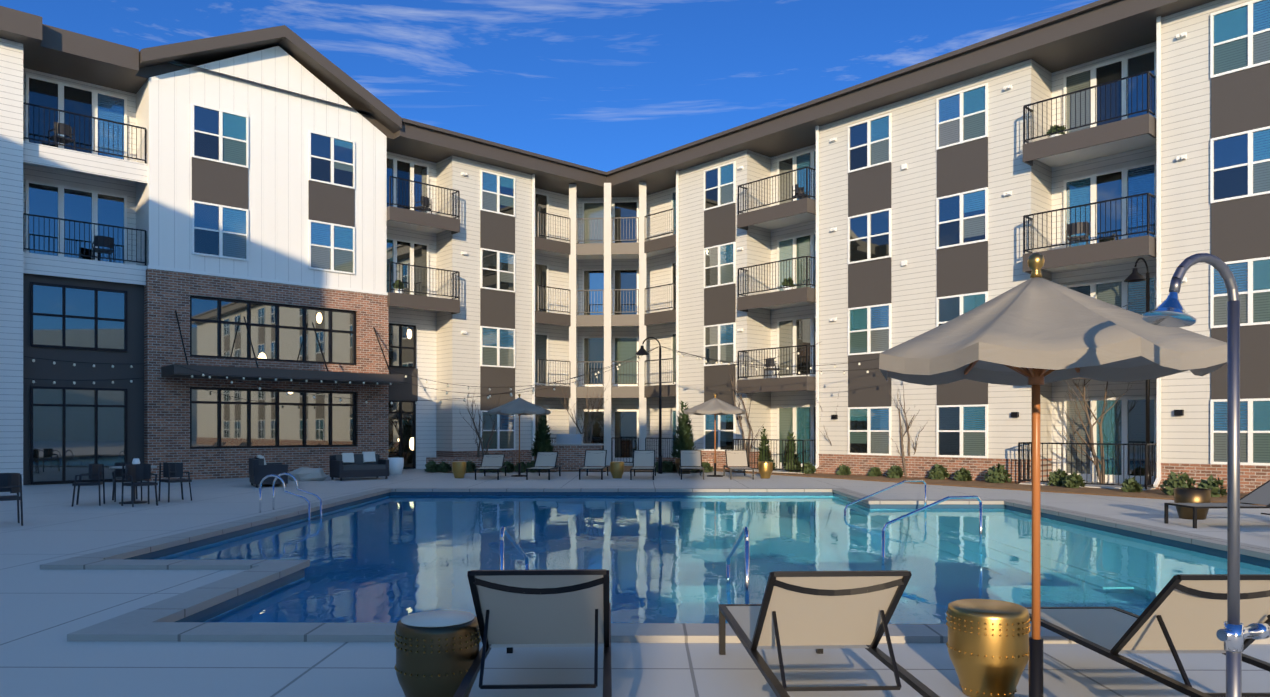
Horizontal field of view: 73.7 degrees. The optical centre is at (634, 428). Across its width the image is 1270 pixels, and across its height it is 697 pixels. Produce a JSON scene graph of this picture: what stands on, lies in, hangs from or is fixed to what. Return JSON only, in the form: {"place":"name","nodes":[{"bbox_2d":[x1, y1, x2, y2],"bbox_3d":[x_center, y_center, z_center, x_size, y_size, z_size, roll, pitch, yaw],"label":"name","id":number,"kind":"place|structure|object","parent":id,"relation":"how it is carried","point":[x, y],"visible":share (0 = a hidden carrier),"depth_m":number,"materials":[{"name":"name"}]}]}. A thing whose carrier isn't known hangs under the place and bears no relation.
{"place":"outdoors","nodes":[
{"label":"outdoors","id":0,"kind":"place"},
{"bbox_2d":[23,162,445,311],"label":"wing soffit","id":1,"kind":"structure","parent":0,"point":[403,225],"depth_m":30.64,"materials":[{"name":"paint"}]},
{"bbox_2d":[488,398,550,414],"bbox_3d":[-3.664,-0.712,26.858,1.918,0.550,1.918,0,0,1],"label":"umbrella canvas","id":2,"kind":"object","parent":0,"point":[519,406],"visible":1,"depth_m":26.40,"materials":[{"name":"fabric"}]},
{"bbox_2d":[0,0,1097,171],"label":"sky","id":3,"kind":"structure","parent":0,"point":[603,85],"materials":[{"name":"blue"}]},
{"bbox_2d":[531,444,604,444],"bbox_3d":[-2.384,0.568,30.346,2.560,0.050,0.900,0,0,1],"label":"boulder","id":4,"kind":"object","parent":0,"point":[575,444],"visible":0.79,"depth_m":29.89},
{"bbox_2d":[0,465,1269,696],"bbox_3d":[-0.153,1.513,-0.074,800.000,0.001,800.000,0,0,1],"label":"concrete deck","id":5,"kind":"object","parent":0,"point":[44,615],"visible":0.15,"depth_m":5.80,"materials":[{"name":"concrete"}]},
{"bbox_2d":[0,473,22,525],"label":"wicker chair","id":6,"kind":"object","parent":5,"relation":"on","point":[11,482],"visible":1,"depth_m":13.20,"materials":[{"name":"grey"}]},
{"bbox_2d":[71,462,191,506],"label":"patio chairs","id":7,"kind":"object","parent":5,"relation":"on","point":[134,474],"visible":1,"depth_m":16.84,"materials":[{"name":"grey"}]},
{"bbox_2d":[109,466,156,468],"bbox_3d":[-10.200,0.783,17.215,0.839,0.030,0.839,0,0,1],"label":"bistro table","id":8,"kind":"object","parent":5,"relation":"on","point":[116,467],"visible":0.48,"depth_m":16.89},
{"bbox_2d":[132,458,139,463],"bbox_3d":[-10.152,0.688,17.230,0.146,0.160,0.146,0,0,1],"label":"white bistro pot","id":9,"kind":"object","parent":8,"relation":"on","point":[136,461],"visible":0.71,"depth_m":17.18,"materials":[{"name":"white"}]},
{"bbox_2d":[0,38,435,485],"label":"wall","id":10,"kind":"structure","parent":5,"relation":"on","point":[16,173],"depth_m":23.10,"materials":[{"name":"wood"}]},
{"bbox_2d":[23,102,459,483],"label":"window frames","id":11,"kind":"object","parent":5,"relation":"on","point":[96,318],"visible":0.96,"depth_m":25.52,"materials":[{"name":"metal"}]},
{"bbox_2d":[30,285,413,481],"bbox_3d":[-11.838,-1.237,26.808,1.242,5.440,11.936,0,0,41],"label":"window glass","id":12,"kind":"object","parent":11,"relation":"in","point":[48,440],"visible":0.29,"depth_m":25.64,"materials":[{"name":"glass"}]},
{"bbox_2d":[249,458,287,487],"bbox_3d":[-9.713,1.153,22.406,0.820,0.720,1.300,0,0,-29],"label":"armchair","id":13,"kind":"object","parent":5,"relation":"on","point":[258,473],"visible":0.88,"depth_m":21.85,"materials":[{"name":"grey"}]},
{"bbox_2d":[254,457,263,464],"bbox_3d":[-9.661,0.993,22.436,0.700,0.440,1.080,0,0,-29],"label":"sofa cushion","id":14,"kind":"object","parent":13,"relation":"on","point":[261,461],"visible":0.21,"depth_m":21.84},
{"bbox_2d":[256,455,266,464],"bbox_3d":[-9.858,0.863,22.358,0.177,0.327,1.000,0,0,-29],"label":"sofa cushion","id":15,"kind":"object","parent":14,"relation":"on","point":[260,456],"visible":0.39,"depth_m":21.94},
{"bbox_2d":[23,157,514,484],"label":"wall panel","id":16,"kind":"structure","parent":5,"relation":"on","point":[213,182],"depth_m":25.07,"materials":[{"name":"grey"}]},
{"bbox_2d":[288,467,327,480],"bbox_3d":[-9.551,1.312,24.625,0.831,0.400,1.073,0,0,39],"label":"table boulder","id":17,"kind":"object","parent":5,"relation":"on","point":[307,474],"visible":0.98,"depth_m":24.33,"materials":[{"name":"stone"}]},
{"bbox_2d":[144,269,532,480],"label":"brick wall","id":18,"kind":"structure","parent":5,"relation":"on","point":[167,294],"depth_m":25.85,"materials":[{"name":"brick"}]},
{"bbox_2d":[136,46,386,291],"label":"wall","id":19,"kind":"structure","parent":18,"relation":"on","point":[282,123],"depth_m":26.50,"materials":[{"name":"wood"}]},
{"bbox_2d":[26,74,534,459],"bbox_3d":[-10.388,-4.333,28.510,16.366,11.509,1.688,0,0,-42],"label":"window frame","id":20,"kind":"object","parent":18,"relation":"on","point":[61,85],"depth_m":27.37,"materials":[{"name":"plastic"}]},
{"bbox_2d":[29,78,513,448],"bbox_3d":[-10.739,-4.895,28.251,15.358,9.885,1.610,0,0,-42],"label":"window glass","id":21,"kind":"object","parent":20,"relation":"attached to","point":[43,200],"visible":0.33,"depth_m":25.34,"materials":[{"name":"glass"}]},
{"bbox_2d":[139,25,459,384],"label":"roof trim","id":22,"kind":"structure","parent":18,"relation":"on","point":[345,87],"depth_m":26.75,"materials":[{"name":"grey"}]},
{"bbox_2d":[436,156,531,450],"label":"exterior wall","id":23,"kind":"structure","parent":18,"relation":"on","point":[457,358],"depth_m":31.87,"materials":[{"name":"wood"}]},
{"bbox_2d":[329,454,388,480],"bbox_3d":[-8.235,1.153,25.306,1.500,0.720,0.820,0,0,-39],"label":"wicker sofa","id":24,"kind":"object","parent":5,"relation":"on","point":[336,469],"visible":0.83,"depth_m":24.96,"materials":[{"name":"grey"}]},
{"bbox_2d":[335,454,385,469],"bbox_3d":[-8.197,0.993,25.259,1.280,0.440,0.700,0,0,-39],"label":"sofa cushion","id":25,"kind":"object","parent":24,"relation":"on","point":[358,464],"visible":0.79,"depth_m":25.24,"materials":[{"name":"fabric"}]},
{"bbox_2d":[341,452,375,462],"bbox_3d":[-8.307,0.863,25.441,1.000,0.327,0.177,0,0,-39],"label":"sofa cushion","id":26,"kind":"object","parent":25,"relation":"on","point":[349,457],"visible":0.96,"depth_m":25.49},
{"bbox_2d":[388,457,403,474],"bbox_3d":[-7.905,1.238,27.995,0.520,0.550,0.520,0,0,1],"label":"white pot","id":27,"kind":"object","parent":5,"relation":"on","point":[396,465],"visible":0.92,"depth_m":27.80,"materials":[{"name":"white"}]},
{"bbox_2d":[396,616,478,696],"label":"side table","id":28,"kind":"object","parent":5,"relation":"on","point":[435,663],"visible":0.65,"depth_m":4.30,"materials":[{"name":"metal"}]},
{"bbox_2d":[394,630,480,676],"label":"side table studs","id":29,"kind":"object","parent":28,"relation":"attached to","point":[431,646],"visible":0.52,"depth_m":4.32,"materials":[{"name":"metal"}]},
{"bbox_2d":[401,610,474,626],"bbox_3d":[-1.043,1.004,4.484,0.384,0.006,0.384,0,0,1],"label":"side table top","id":30,"kind":"object","parent":28,"relation":"attached to","point":[438,618],"visible":1,"depth_m":4.46,"materials":[{"name":"stone"}]},
{"bbox_2d":[452,461,465,477],"bbox_3d":[-5.373,1.260,25.873,0.430,0.505,0.430,0,0,1],"label":"side table","id":31,"kind":"object","parent":5,"relation":"on","point":[458,469],"visible":1,"depth_m":25.71,"materials":[{"name":"brown"}]},
{"bbox_2d":[475,454,505,479],"bbox_3d":[-4.414,1.162,25.995,0.813,0.701,2.135,0,0,1],"label":"frame","id":32,"kind":"object","parent":5,"relation":"on","point":[492,469],"visible":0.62,"depth_m":26.21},
{"bbox_2d":[478,455,503,468],"bbox_3d":[-4.409,1.007,25.845,0.710,0.360,1.750,0,0,1],"label":"lounger sling","id":33,"kind":"object","parent":32,"relation":"attached to","point":[492,461],"visible":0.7,"depth_m":26.32,"materials":[{"name":"fabric"}]},
{"bbox_2d":[511,463,525,476],"bbox_3d":[-3.664,1.303,26.858,0.520,0.420,0.520,0,0,1],"label":"umbrella base","id":34,"kind":"object","parent":5,"relation":"on","point":[519,470],"visible":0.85,"depth_m":26.82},
{"bbox_2d":[518,413,522,462],"bbox_3d":[-3.664,0.073,26.858,1.895,2.080,1.895,0,0,1],"label":"umbrella pole","id":35,"kind":"object","parent":5,"relation":"on","point":[519,415],"visible":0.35,"depth_m":26.84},
{"bbox_2d":[453,569,611,696],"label":"lounge chair frame","id":36,"kind":"object","parent":5,"relation":"on","point":[478,664],"visible":0.83,"depth_m":4.13,"materials":[{"name":"metal"}]},
{"bbox_2d":[475,575,603,647],"bbox_3d":[-0.487,0.943,4.896,0.681,0.488,1.646,0,0,1],"label":"lounge chair sling","id":37,"kind":"object","parent":36,"relation":"attached to","point":[567,619],"visible":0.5,"depth_m":4.35,"materials":[{"name":"fabric"}]},
{"bbox_2d":[526,452,560,479],"bbox_3d":[-2.795,1.121,26.029,0.817,0.784,2.136,0,0,1],"label":"lounge chair frame","id":38,"kind":"object","parent":5,"relation":"on","point":[548,471],"visible":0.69,"depth_m":26.26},
{"bbox_2d":[529,452,556,468],"bbox_3d":[-2.805,0.966,25.852,0.710,0.441,1.695,0,0,1],"label":"lounger sling","id":39,"kind":"object","parent":38,"relation":"attached to","point":[546,459],"visible":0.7,"depth_m":26.38,"materials":[{"name":"fabric"}]},
{"bbox_2d":[579,450,607,479],"bbox_3d":[-1.258,1.092,26.149,0.787,0.841,2.128,0,0,1],"label":"lounge chair frame","id":40,"kind":"object","parent":5,"relation":"on","point":[601,471],"visible":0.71,"depth_m":26.43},
{"bbox_2d":[583,451,605,468],"bbox_3d":[-1.266,0.938,25.946,0.684,0.497,1.639,0,0,1],"label":"lounger sling","id":41,"kind":"object","parent":40,"relation":"attached to","point":[593,459],"visible":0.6,"depth_m":26.48,"materials":[{"name":"fabric"}]},
{"bbox_2d":[535,187,675,461],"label":"wall","id":42,"kind":"structure","parent":5,"relation":"on","point":[658,270],"depth_m":36.30,"materials":[{"name":"wood"}]},
{"bbox_2d":[535,191,548,441],"bbox_3d":[-4.234,-4.217,35.371,1.500,11.400,0.070,0,0,-42],"label":"door frame","id":43,"kind":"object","parent":42,"relation":"attached to","point":[547,265],"depth_m":35.81,"materials":[{"name":"white"}]},
{"bbox_2d":[536,194,546,429],"bbox_3d":[-4.248,-4.292,35.386,1.360,11.110,0.030,0,0,-42],"label":"door window glass","id":44,"kind":"object","parent":43,"relation":"attached to","point":[541,270],"visible":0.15,"depth_m":35.65,"materials":[{"name":"glass"}]},
{"bbox_2d":[536,334,546,382],"bbox_3d":[-4.248,-2.817,35.386,1.360,8.160,0.030,0,0,-42],"label":"door window glass","id":45,"kind":"object","parent":43,"relation":"attached to","point":[541,346],"visible":0.14,"depth_m":35.65,"materials":[{"name":"glass"}]},
{"bbox_2d":[535,246,675,326],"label":"balcony slab","id":46,"kind":"structure","parent":42,"relation":"attached to","point":[627,256],"depth_m":36.12,"materials":[{"name":"brown"}]},
{"bbox_2d":[535,234,675,397],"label":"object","id":47,"kind":"object","parent":46,"relation":"attached to","point":[657,244],"visible":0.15,"depth_m":34.67,"materials":[{"name":"brown"}]},
{"bbox_2d":[538,208,674,462],"bbox_3d":[-1.119,-3.606,34.242,5.498,10.138,1.370,0,0,5],"label":"balcony railing","id":48,"kind":"object","parent":42,"relation":"attached to","point":[577,241],"visible":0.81,"depth_m":34.76,"materials":[{"name":"black"}]},
{"bbox_2d":[582,200,638,461],"bbox_3d":[-1.072,-4.217,36.900,2.450,11.400,0.070,0,0,4],"label":"door frame","id":49,"kind":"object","parent":42,"relation":"attached to","point":[614,384],"depth_m":36.85,"materials":[{"name":"white"}]},
{"bbox_2d":[584,202,636,449],"bbox_3d":[-1.070,-4.292,36.919,2.310,11.110,0.030,0,0,4],"label":"door window glass","id":50,"kind":"object","parent":49,"relation":"attached to","point":[625,348],"visible":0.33,"depth_m":36.87,"materials":[{"name":"glass"}]},
{"bbox_2d":[584,271,636,457],"bbox_3d":[-1.070,-2.817,36.919,2.310,8.160,0.030,0,0,4],"label":"door window glass","id":51,"kind":"object","parent":49,"relation":"attached to","point":[625,424],"visible":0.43,"depth_m":36.94,"materials":[{"name":"glass"}]},
{"bbox_2d":[671,190,675,457],"bbox_3d":[2.028,-4.217,34.876,0.070,11.400,1.500,0,0,-42],"label":"door frame","id":52,"kind":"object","parent":42,"relation":"attached to","point":[672,333],"depth_m":35.38,"materials":[{"name":"white"}]},
{"bbox_2d":[673,263,675,381],"bbox_3d":[2.042,-2.817,34.889,0.030,8.160,1.360,0,0,-42],"label":"door window glass","id":53,"kind":"object","parent":52,"relation":"attached to","point":[674,335],"visible":0.1,"depth_m":35.30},
{"bbox_2d":[673,192,675,457],"bbox_3d":[2.042,-4.292,34.889,0.030,11.110,1.360,0,0,-42],"label":"door window glass","id":54,"kind":"object","parent":52,"relation":"attached to","point":[674,412],"visible":0.1,"depth_m":35.30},
{"bbox_2d":[569,182,645,465],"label":"column","id":55,"kind":"structure","parent":5,"relation":"on","point":[607,300],"depth_m":34.73,"materials":[{"name":"grey"}]},
{"bbox_2d":[610,461,623,477],"bbox_3d":[-0.543,1.260,25.830,0.430,0.505,0.430,0,0,1],"label":"side table","id":56,"kind":"object","parent":5,"relation":"on","point":[616,469],"visible":1,"depth_m":25.67,"materials":[{"name":"brown"}]},
{"bbox_2d":[259,473,981,603],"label":"chrome pool rails","id":57,"kind":"object","parent":5,"relation":"on","point":[744,532],"visible":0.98,"depth_m":10.75,"materials":[{"name":"metal"}]},
{"bbox_2d":[630,450,655,479],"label":"frame","id":58,"kind":"object","parent":5,"relation":"on","point":[631,469],"visible":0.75,"depth_m":26.11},
{"bbox_2d":[632,451,653,468],"bbox_3d":[0.254,0.938,25.727,0.684,0.497,1.639,0,0,1],"label":"lounge chair sling","id":59,"kind":"object","parent":58,"relation":"attached to","point":[643,460],"visible":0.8,"depth_m":26.24,"materials":[{"name":"fabric"}]},
{"bbox_2d":[635,337,661,473],"bbox_3d":[0.473,-0.782,28.335,0.947,4.590,0.471,0,0,-8],"label":"lamp post","id":60,"kind":"object","parent":5,"relation":"on","point":[642,351],"visible":1,"depth_m":28.48,"materials":[{"name":"black"}]},
{"bbox_2d":[40,488,1269,643],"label":"pool coping","id":61,"kind":"object","parent":5,"relation":"on","point":[154,622],"visible":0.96,"depth_m":7.56,"materials":[{"name":"concrete"}]},
{"bbox_2d":[126,492,1269,621],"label":"pool waterline tile","id":62,"kind":"object","parent":61,"relation":"attached to","point":[224,604],"depth_m":14.47,"materials":[{"name":"blue tile"}]},
{"bbox_2d":[679,450,703,479],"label":"frame","id":63,"kind":"object","parent":5,"relation":"on","point":[680,467],"visible":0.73,"depth_m":26.60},
{"bbox_2d":[681,451,701,467],"bbox_3d":[1.732,0.938,25.954,0.648,0.497,1.626,0,0,1],"label":"lounge chair sling","id":64,"kind":"object","parent":63,"relation":"attached to","point":[690,459],"visible":0.8,"depth_m":26.48,"materials":[{"name":"fabric"}]},
{"bbox_2d":[707,463,722,476],"bbox_3d":[2.535,1.303,26.803,0.517,0.420,0.517,0,0,1],"label":"umbrella base","id":65,"kind":"object","parent":5,"relation":"on","point":[714,475],"visible":0.88,"depth_m":26.68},
{"bbox_2d":[714,413,718,462],"bbox_3d":[2.535,0.073,26.803,1.970,2.080,1.970,0,0,1],"label":"umbrella pole","id":66,"kind":"object","parent":5,"relation":"on","point":[715,437],"visible":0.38,"depth_m":26.79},
{"bbox_2d":[723,450,753,479],"bbox_3d":[3.181,1.092,26.125,0.701,0.841,2.100,0,0,1],"label":"lounge chair frame","id":67,"kind":"object","parent":5,"relation":"on","point":[731,471],"visible":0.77,"depth_m":26.48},
{"bbox_2d":[726,451,751,468],"bbox_3d":[3.179,0.938,25.922,0.620,0.497,1.615,0,0,1],"label":"lounge chair sling","id":68,"kind":"object","parent":67,"relation":"attached to","point":[739,459],"visible":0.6,"depth_m":26.44,"materials":[{"name":"fabric"}]},
{"bbox_2d":[758,461,772,478],"bbox_3d":[3.976,1.260,25.790,0.430,0.505,0.430,0,0,1],"label":"gold table","id":69,"kind":"object","parent":5,"relation":"on","point":[765,469],"visible":1,"depth_m":25.63,"materials":[{"name":"brown"}]},
{"bbox_2d":[719,570,939,696],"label":"lounge chair frame","id":70,"kind":"object","parent":5,"relation":"on","point":[779,689],"visible":0.92,"depth_m":4.13,"materials":[{"name":"metal"}]},
{"bbox_2d":[726,576,902,648],"bbox_3d":[0.950,0.943,4.863,0.697,0.488,1.652,0,0,1],"label":"lounge chair sling","id":71,"kind":"object","parent":70,"relation":"attached to","point":[807,621],"visible":0.7,"depth_m":4.34,"materials":[{"name":"fabric"}]},
{"bbox_2d":[459,358,1226,483],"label":"bare trees","id":72,"kind":"object","parent":5,"relation":"on","point":[1090,438],"depth_m":27.57,"materials":[{"name":"plant"}]},
{"bbox_2d":[437,466,1266,505],"bbox_3d":[9.526,1.523,21.966,36.896,0.080,8.986,0,0,38],"label":"planting bed","id":73,"kind":"object","parent":5,"relation":"on","point":[1155,494],"visible":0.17,"depth_m":22.08,"materials":[{"name":"soil"}]},
{"bbox_2d":[426,445,712,471],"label":"brick wall","id":74,"kind":"structure","parent":73,"relation":"on","point":[570,457],"depth_m":29.94,"materials":[{"name":"brick"}]},
{"bbox_2d":[1124,258,1150,486],"bbox_3d":[12.416,-1.357,20.914,0.947,5.739,0.471,0,0,-46],"label":"lamp post","id":75,"kind":"object","parent":73,"relation":"on","point":[1134,276],"visible":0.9,"depth_m":21.07,"materials":[{"name":"black"}]},
{"bbox_2d":[534,458,1210,519],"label":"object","id":76,"kind":"object","parent":5,"relation":"on","point":[1192,495],"visible":0.56,"depth_m":14.09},
{"bbox_2d":[531,401,799,467],"bbox_3d":[-3.368,0.241,28.384,19.129,2.411,2.835,0,0,-12],"label":"evergreen shrub","id":77,"kind":"object","parent":76,"relation":"in","point":[542,443],"visible":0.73,"depth_m":29.10,"materials":[{"name":"plant"}]},
{"bbox_2d":[771,42,1155,471],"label":"balcony wall","id":78,"kind":"structure","parent":5,"relation":"on","point":[1060,390],"depth_m":23.82,"materials":[{"name":"paint"}]},
{"bbox_2d":[676,0,1269,486],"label":"window frame","id":79,"kind":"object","parent":5,"relation":"on","point":[1124,476],"depth_m":23.71,"materials":[{"name":"plastic"}]},
{"bbox_2d":[47,122,1089,377],"bbox_3d":[-1.520,-5.042,26.567,29.002,6.711,8.471,0,0,3],"label":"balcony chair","id":80,"kind":"object","parent":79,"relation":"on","point":[427,204],"visible":0.48,"depth_m":23.71,"materials":[{"name":"grey"}]},
{"bbox_2d":[23,297,1155,401],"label":"string lights","id":81,"kind":"object","parent":79,"relation":"attached to","point":[489,387],"visible":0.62,"depth_m":26.54},
{"bbox_2d":[32,352,868,404],"bbox_3d":[-1.205,-1.865,23.356,34.115,2.284,11.287,0,0,1],"label":"string light bulb","id":82,"kind":"object","parent":81,"relation":"hanging from","point":[366,402],"visible":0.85,"depth_m":26.27,"materials":[{"name":"glass"}]},
{"bbox_2d":[0,0,1214,197],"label":"roof","id":83,"kind":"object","parent":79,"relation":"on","point":[1098,29],"visible":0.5,"depth_m":24.75,"materials":[{"name":"brown"}]},
{"bbox_2d":[172,60,370,112],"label":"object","id":84,"kind":"object","parent":83,"relation":"on","point":[187,65],"depth_m":26.13,"materials":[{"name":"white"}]},
{"bbox_2d":[392,125,1065,288],"bbox_3d":[2.201,-6.568,28.397,21.537,3.301,4.707,0,0,20],"label":"balcony shrub leaf","id":85,"kind":"object","parent":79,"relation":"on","point":[1060,128],"visible":0.71,"depth_m":29.34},
{"bbox_2d":[737,113,1155,393],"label":"balcony","id":86,"kind":"structure","parent":79,"relation":"attached to","point":[1095,136],"depth_m":22.23,"materials":[{"name":"brown"}]},
{"bbox_2d":[753,134,1155,308],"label":"wing soffit","id":87,"kind":"structure","parent":86,"relation":"attached to","point":[1108,149],"depth_m":22.98,"materials":[{"name":"paint"}]},
{"bbox_2d":[733,71,1183,489],"bbox_3d":[8.222,-3.606,25.412,0.780,10.137,14.130,0,0,-42],"label":"balcony railing","id":88,"kind":"object","parent":79,"relation":"attached to","point":[1176,412],"visible":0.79,"depth_m":22.53,"materials":[{"name":"metal"}]},
{"bbox_2d":[679,0,1256,463],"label":"exterior wall","id":89,"kind":"structure","parent":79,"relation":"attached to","point":[1185,128],"depth_m":25.23,"materials":[{"name":"wood"}]},
{"bbox_2d":[704,63,1269,406],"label":"wall panel","id":90,"kind":"structure","parent":79,"relation":"attached to","point":[1240,102],"depth_m":24.47,"materials":[{"name":"grey"}]},
{"bbox_2d":[705,0,1269,475],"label":"window glass","id":91,"kind":"object","parent":79,"relation":"attached to","point":[1231,24],"visible":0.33,"depth_m":23.05,"materials":[{"name":"glass"}]},
{"bbox_2d":[888,360,1079,639],"bbox_3d":[2.087,0.168,4.406,1.642,1.890,1.642,0,0,1],"label":"umbrella pole","id":92,"kind":"object","parent":5,"relation":"on","point":[1035,376],"visible":0.35,"depth_m":4.39,"materials":[{"name":"wood"}]},
{"bbox_2d":[879,277,1226,385],"bbox_3d":[2.087,-0.527,4.406,1.663,0.540,1.663,0,0,1],"label":"umbrella canvas","id":93,"kind":"object","parent":92,"relation":"attached to","point":[1063,332],"visible":1,"depth_m":4.02,"materials":[{"name":"fabric"}]},
{"bbox_2d":[1027,253,1044,277],"bbox_3d":[2.087,-0.851,4.406,0.084,0.128,0.084,0,0,1],"label":"umbrella finial","id":94,"kind":"object","parent":93,"relation":"on","point":[1035,261],"visible":0.94,"depth_m":4.38,"materials":[{"name":"metal"}]},
{"bbox_2d":[701,450,1269,492],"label":"brick wall","id":95,"kind":"structure","parent":5,"relation":"on","point":[1253,477],"depth_m":24.34,"materials":[{"name":"brick"}]},
{"bbox_2d":[946,599,1030,696],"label":"side table","id":96,"kind":"object","parent":5,"relation":"on","point":[987,643],"visible":1,"depth_m":4.67,"materials":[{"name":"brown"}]},
{"bbox_2d":[1029,637,1042,696],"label":"umbrella stand tube","id":97,"kind":"object","parent":5,"relation":"on","point":[1035,668],"visible":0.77,"depth_m":4.38,"materials":[{"name":"metal"}]},
{"bbox_2d":[1025,574,1269,696],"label":"lounge chair frame","id":98,"kind":"object","parent":5,"relation":"on","point":[1186,688],"visible":0.67,"depth_m":4.09,"materials":[{"name":"metal"}]},
{"bbox_2d":[1028,580,1269,653],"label":"lounge chair sling","id":99,"kind":"object","parent":98,"relation":"attached to","point":[1193,624],"visible":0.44,"depth_m":4.32,"materials":[{"name":"fabric"}]},
{"bbox_2d":[1169,253,1241,696],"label":"outdoor shower pipe","id":100,"kind":"object","parent":5,"relation":"on","point":[1233,659],"visible":0.9,"depth_m":3.09,"materials":[{"name":"metal"}]},
{"bbox_2d":[1142,291,1269,651],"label":"outdoor shower","id":101,"kind":"object","parent":5,"relation":"on","point":[1169,311],"visible":1,"depth_m":3.07,"materials":[{"name":"metal"}]},
{"bbox_2d":[1164,480,1269,527],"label":"lounge chair frame","id":102,"kind":"object","parent":5,"relation":"on","point":[1195,508],"visible":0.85,"depth_m":12.86,"materials":[{"name":"metal"}]},
{"bbox_2d":[1173,482,1269,505],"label":"lounge chair sling","id":103,"kind":"object","parent":102,"relation":"attached to","point":[1260,495],"visible":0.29,"depth_m":13.28,"materials":[{"name":"fabric"}]},
{"bbox_2d":[145,495,1269,623],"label":"pool water","id":104,"kind":"structure","parent":0,"point":[397,558],"depth_m":10.94,"materials":[{"name":"liquid"}]},
{"bbox_2d":[684,398,745,414],"bbox_3d":[2.535,-0.712,26.803,1.998,0.550,1.998,0,0,1],"label":"umbrella canvas","id":105,"kind":"object","parent":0,"point":[713,406],"visible":1,"depth_m":26.32,"materials":[{"name":"fabric"}]},
{"bbox_2d":[394,134,1062,292],"bbox_3d":[2.204,-6.262,28.402,21.350,3.250,4.535,0,0,20],"label":"white balcony pot","id":106,"kind":"object","parent":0,"point":[788,288],"visible":0.35,"depth_m":29.36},
{"bbox_2d":[424,458,1226,496],"bbox_3d":[6.673,1.214,24.156,28.741,0.623,7.652,0,0,34],"label":"leafy shrub","id":107,"kind":"object","parent":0,"point":[998,474],"visible":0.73,"depth_m":23.91,"materials":[{"name":"plant"}]},
{"bbox_2d":[736,468,1155,489],"bbox_3d":[8.671,1.483,25.933,2.100,0.060,13.120,0,0,-42],"label":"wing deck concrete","id":108,"kind":"object","parent":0,"point":[1086,485],"visible":0.14,"depth_m":22.11,"materials":[{"name":"concrete"}]}
]}

